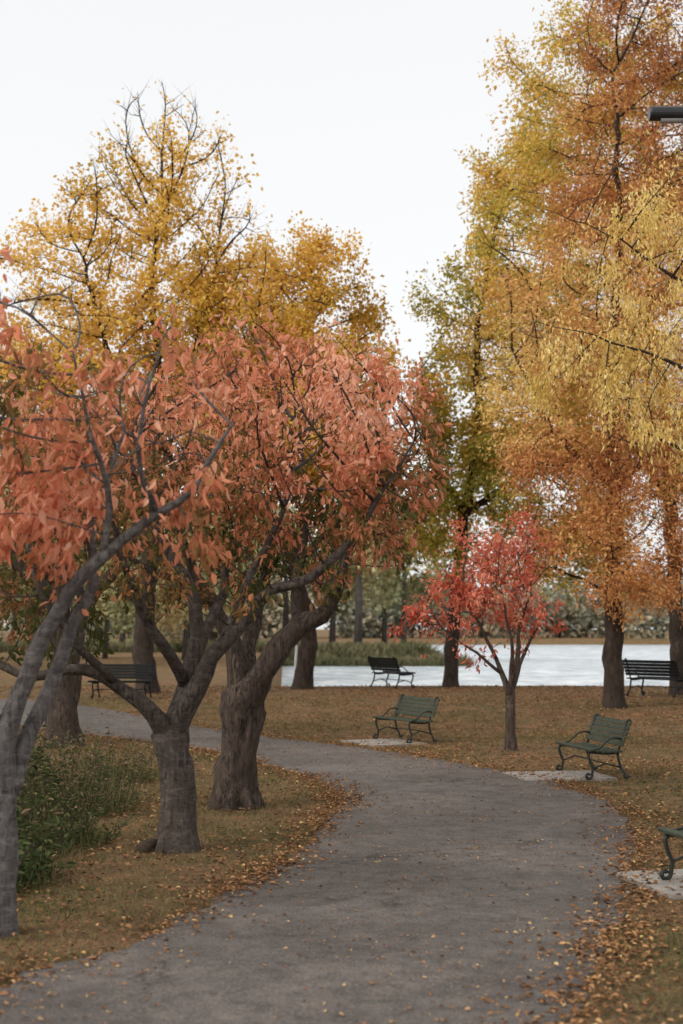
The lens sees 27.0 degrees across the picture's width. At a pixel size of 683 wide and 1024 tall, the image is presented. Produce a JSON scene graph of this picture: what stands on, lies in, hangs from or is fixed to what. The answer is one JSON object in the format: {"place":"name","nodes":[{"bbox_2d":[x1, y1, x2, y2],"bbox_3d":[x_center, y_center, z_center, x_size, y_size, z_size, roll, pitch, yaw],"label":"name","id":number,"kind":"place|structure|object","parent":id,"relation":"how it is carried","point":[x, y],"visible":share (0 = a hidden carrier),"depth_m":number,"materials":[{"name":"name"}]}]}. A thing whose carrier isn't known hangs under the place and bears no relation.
{"place":"outdoors","nodes":[
{"label":"outdoors","id":0,"kind":"place"},
{"bbox_2d":[0,699,635,1023],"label":"asphalt path","id":1,"kind":"structure","parent":0,"point":[210,984],"depth_m":9.90,"materials":[{"name":"grey asphalt"}]},
{"bbox_2d":[0,629,682,1023],"bbox_3d":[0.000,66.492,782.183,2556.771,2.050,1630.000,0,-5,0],"label":"ground","id":2,"kind":"structure","parent":0,"point":[166,677],"depth_m":17.77,"materials":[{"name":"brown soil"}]},
{"bbox_2d":[15,779,38,823],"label":"weed clump","id":3,"kind":"object","parent":2,"relation":"on","point":[17,791],"visible":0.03,"depth_m":14.72,"materials":[{"name":"green plant"}]},
{"bbox_2d":[15,793,53,851],"bbox_3d":[-3.549,2.881,12.797,2.120,0.790,2.146,0,-5,0],"label":"weed clump","id":4,"kind":"object","parent":2,"relation":"on","point":[18,808],"visible":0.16,"depth_m":13.11,"materials":[{"name":"green plant"}]},
{"bbox_2d":[18,731,62,773],"bbox_3d":[-5.563,3.197,20.405,3.138,1.279,2.982,4,-6,-39],"label":"weed clump","id":5,"kind":"object","parent":2,"relation":"on","point":[43,749],"visible":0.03,"depth_m":20.72,"materials":[{"name":"green plant"}]},
{"bbox_2d":[16,815,76,894],"bbox_3d":[-3.143,2.773,11.510,1.933,0.709,2.264,0,-5,0],"label":"weed clump","id":6,"kind":"object","parent":2,"relation":"on","point":[30,864],"visible":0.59,"depth_m":11.54,"materials":[{"name":"green plant"}]},
{"bbox_2d":[19,714,86,797],"bbox_3d":[-4.811,3.203,18.213,3.156,1.207,3.330,4,-6,-42],"label":"weed clump","id":7,"kind":"object","parent":2,"relation":"on","point":[63,753],"visible":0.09,"depth_m":18.33,"materials":[{"name":"green plant"}]},
{"bbox_2d":[17,748,109,819],"bbox_3d":[-4.074,3.148,16.371,2.761,1.031,2.413,0,-5,0],"label":"weed clump","id":8,"kind":"object","parent":2,"relation":"on","point":[35,769],"visible":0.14,"depth_m":16.15,"materials":[{"name":"green plant"}]},
{"bbox_2d":[16,786,136,858],"bbox_3d":[-2.900,2.959,13.570,1.782,0.635,1.980,3,-5,-32],"label":"weed clump","id":9,"kind":"object","parent":2,"relation":"on","point":[69,828],"visible":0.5,"depth_m":13.53,"materials":[{"name":"green plant"}]},
{"bbox_2d":[16,726,156,825],"bbox_3d":[-3.339,2.951,16.143,2.897,1.098,2.852,0,-5,0],"label":"weed clump","id":10,"kind":"object","parent":2,"relation":"on","point":[112,792],"visible":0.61,"depth_m":15.90,"materials":[{"name":"green plant"}]},
{"bbox_2d":[27,727,159,790],"bbox_3d":[-3.350,3.367,19.379,2.208,0.849,2.310,0,-5,0],"label":"weed clump","id":11,"kind":"object","parent":2,"relation":"on","point":[128,767],"visible":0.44,"depth_m":19.24,"materials":[{"name":"green plant"}]},
{"bbox_2d":[91,663,155,698],"bbox_3d":[-5.294,4.075,34.327,1.520,0.854,0.706,-1,-5,8],"label":"park bench","id":12,"kind":"object","parent":2,"relation":"on","point":[134,671],"visible":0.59,"depth_m":34.52,"materials":[{"name":"paint"}]},
{"bbox_2d":[0,264,252,937],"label":"cherry tree","id":13,"kind":"object","parent":2,"relation":"on","point":[40,525],"visible":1,"depth_m":9.62,"materials":[{"name":"leaves"},{"name":"dark grey-brown bark"},{"name":"twig bark"}]},
{"bbox_2d":[0,350,257,747],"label":"cherry tree","id":14,"kind":"object","parent":2,"relation":"on","point":[62,717],"visible":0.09,"depth_m":24.70,"materials":[{"name":"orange plant"}]},
{"bbox_2d":[0,506,278,659],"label":"distant trees","id":15,"kind":"object","parent":2,"relation":"on","point":[178,609],"visible":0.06,"depth_m":73.18,"materials":[{"name":"green plant"}]},
{"bbox_2d":[134,838,157,852],"bbox_3d":[-1.816,3.095,13.079,0.190,0.183,0.231,-4,-6,43],"label":"rock","id":16,"kind":"object","parent":2,"relation":"on","point":[149,844],"visible":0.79,"depth_m":13.05,"materials":[{"name":"grey stone"}]},
{"bbox_2d":[0,66,370,693],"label":"linden tree","id":17,"kind":"object","parent":2,"relation":"on","point":[115,323],"visible":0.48,"depth_m":37.30,"materials":[{"name":"yellow plant"}]},
{"bbox_2d":[9,314,465,811],"bbox_3d":[-1.136,0.567,16.633,5.235,5.973,3.844,0,-5,0],"label":"cherry tree","id":18,"kind":"object","parent":2,"relation":"on","point":[234,715],"visible":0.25,"depth_m":16.20,"materials":[{"name":"red plant"}]},
{"bbox_2d":[0,299,476,853],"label":"cherry tree","id":19,"kind":"object","parent":2,"relation":"on","point":[178,793],"visible":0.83,"depth_m":13.13,"materials":[{"name":"red plant"}]},
{"bbox_2d":[7,476,477,643],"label":"distant trees","id":20,"kind":"object","parent":2,"relation":"on","point":[385,597],"visible":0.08,"depth_m":112.06,"materials":[{"name":"green plant"}]},
{"bbox_2d":[294,645,297,671],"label":"white post","id":21,"kind":"object","parent":2,"relation":"on","point":[295,660],"visible":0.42,"depth_m":41.16,"materials":[{"name":"paint"}]},
{"bbox_2d":[166,215,450,689],"bbox_3d":[-1.168,-1.706,40.277,8.542,13.646,6.248,0,-5,0],"label":"linden tree","id":22,"kind":"object","parent":2,"relation":"on","point":[321,261],"visible":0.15,"depth_m":39.75,"materials":[{"name":"yellow plant"}]},
{"bbox_2d":[0,555,682,638],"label":"distant trees","id":23,"kind":"object","parent":2,"relation":"on","point":[269,627],"visible":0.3,"depth_m":239.68,"materials":[{"name":"green plant"}]},
{"bbox_2d":[0,684,682,1023],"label":"fallen leaves","id":24,"kind":"object","parent":2,"relation":"on","point":[267,866],"visible":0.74,"depth_m":13.33,"materials":[{"name":"brown plant"}]},
{"bbox_2d":[340,738,427,746],"bbox_3d":[0.750,4.158,25.346,1.100,0.130,1.300,2,-5,-27],"label":"concrete pad","id":25,"kind":"object","parent":2,"relation":"on","point":[392,741],"visible":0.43,"depth_m":25.16,"materials":[{"name":"grey concrete"}]},
{"bbox_2d":[372,694,439,742],"bbox_3d":[1.158,3.725,25.702,0.669,0.809,1.440,2,-5,-27],"label":"park bench","id":26,"kind":"object","parent":25,"relation":"on","point":[402,705],"visible":1,"depth_m":25.71,"materials":[{"name":"green paint"}]},
{"bbox_2d":[367,656,415,688],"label":"park bench","id":27,"kind":"object","parent":2,"relation":"on","point":[388,669],"visible":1,"depth_m":40.19,"materials":[{"name":"paint"}]},
{"bbox_2d":[394,507,565,750],"bbox_3d":[2.402,2.048,24.054,2.852,4.226,2.239,2,-5,-24],"label":"red cherry tree","id":28,"kind":"object","parent":2,"relation":"on","point":[501,612],"visible":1,"depth_m":24.01,"materials":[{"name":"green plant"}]},
{"bbox_2d":[386,99,655,686],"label":"maple tree","id":29,"kind":"object","parent":2,"relation":"on","point":[465,503],"visible":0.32,"depth_m":41.13,"materials":[{"name":"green plant"}]},
{"bbox_2d":[503,770,617,780],"bbox_3d":[3.000,3.691,19.615,1.300,0.130,1.100,1,-5,-10],"label":"concrete pad","id":30,"kind":"object","parent":2,"relation":"on","point":[578,774],"visible":0.45,"depth_m":19.53,"materials":[{"name":"grey concrete"}]},
{"bbox_2d":[555,713,631,779],"bbox_3d":[3.482,3.237,19.710,0.669,0.809,1.440,1,-5,-10],"label":"park bench","id":31,"kind":"object","parent":30,"relation":"on","point":[590,748],"visible":1,"depth_m":19.57,"materials":[{"name":"green paint"}]},
{"bbox_2d":[448,0,682,708],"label":"cypress tree","id":32,"kind":"object","parent":2,"relation":"on","point":[611,484],"visible":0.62,"depth_m":31.69,"materials":[{"name":"orange plant"}]},
{"bbox_2d":[451,0,682,694],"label":"oak tree","id":33,"kind":"object","parent":2,"relation":"on","point":[675,644],"visible":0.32,"depth_m":36.59,"materials":[{"name":"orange plant"}]},
{"bbox_2d":[511,122,682,501],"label":"honey locust tree","id":34,"kind":"object","parent":2,"relation":"on","point":[637,368],"visible":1,"depth_m":21.45,"materials":[{"name":"yellow plant"}]},
{"bbox_2d":[614,869,682,899],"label":"concrete pad","id":35,"kind":"object","parent":2,"relation":"on","point":[674,883],"visible":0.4,"depth_m":11.37,"materials":[{"name":"grey concrete"}]},
{"bbox_2d":[657,826,682,879],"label":"park bench","id":36,"kind":"object","parent":35,"relation":"on","point":[673,832],"visible":1,"depth_m":11.45,"materials":[{"name":"green paint"}]},
{"bbox_2d":[623,658,682,697],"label":"park bench","id":37,"kind":"object","parent":2,"relation":"on","point":[662,668],"visible":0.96,"depth_m":35.04,"materials":[{"name":"paint"}]},
{"bbox_2d":[648,106,682,122],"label":"street lamp","id":38,"kind":"object","parent":2,"relation":"on","point":[667,114],"visible":1,"depth_m":15.34,"materials":[{"name":"black metal"}]},
{"bbox_2d":[0,0,682,628],"label":"sky","id":39,"kind":"structure","parent":0,"point":[358,115],"materials":[{"name":"white"}]},
{"bbox_2d":[281,645,668,685],"bbox_3d":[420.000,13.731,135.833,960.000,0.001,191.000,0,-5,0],"label":"river water","id":40,"kind":"structure","parent":0,"point":[571,665],"depth_m":88.83,"materials":[{"name":"white liquid"}]},
{"bbox_2d":[0,637,473,665],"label":"reeds","id":41,"kind":"object","parent":40,"relation":"in","point":[404,653],"visible":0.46,"depth_m":100.17,"materials":[{"name":"green plant"}]}
]}

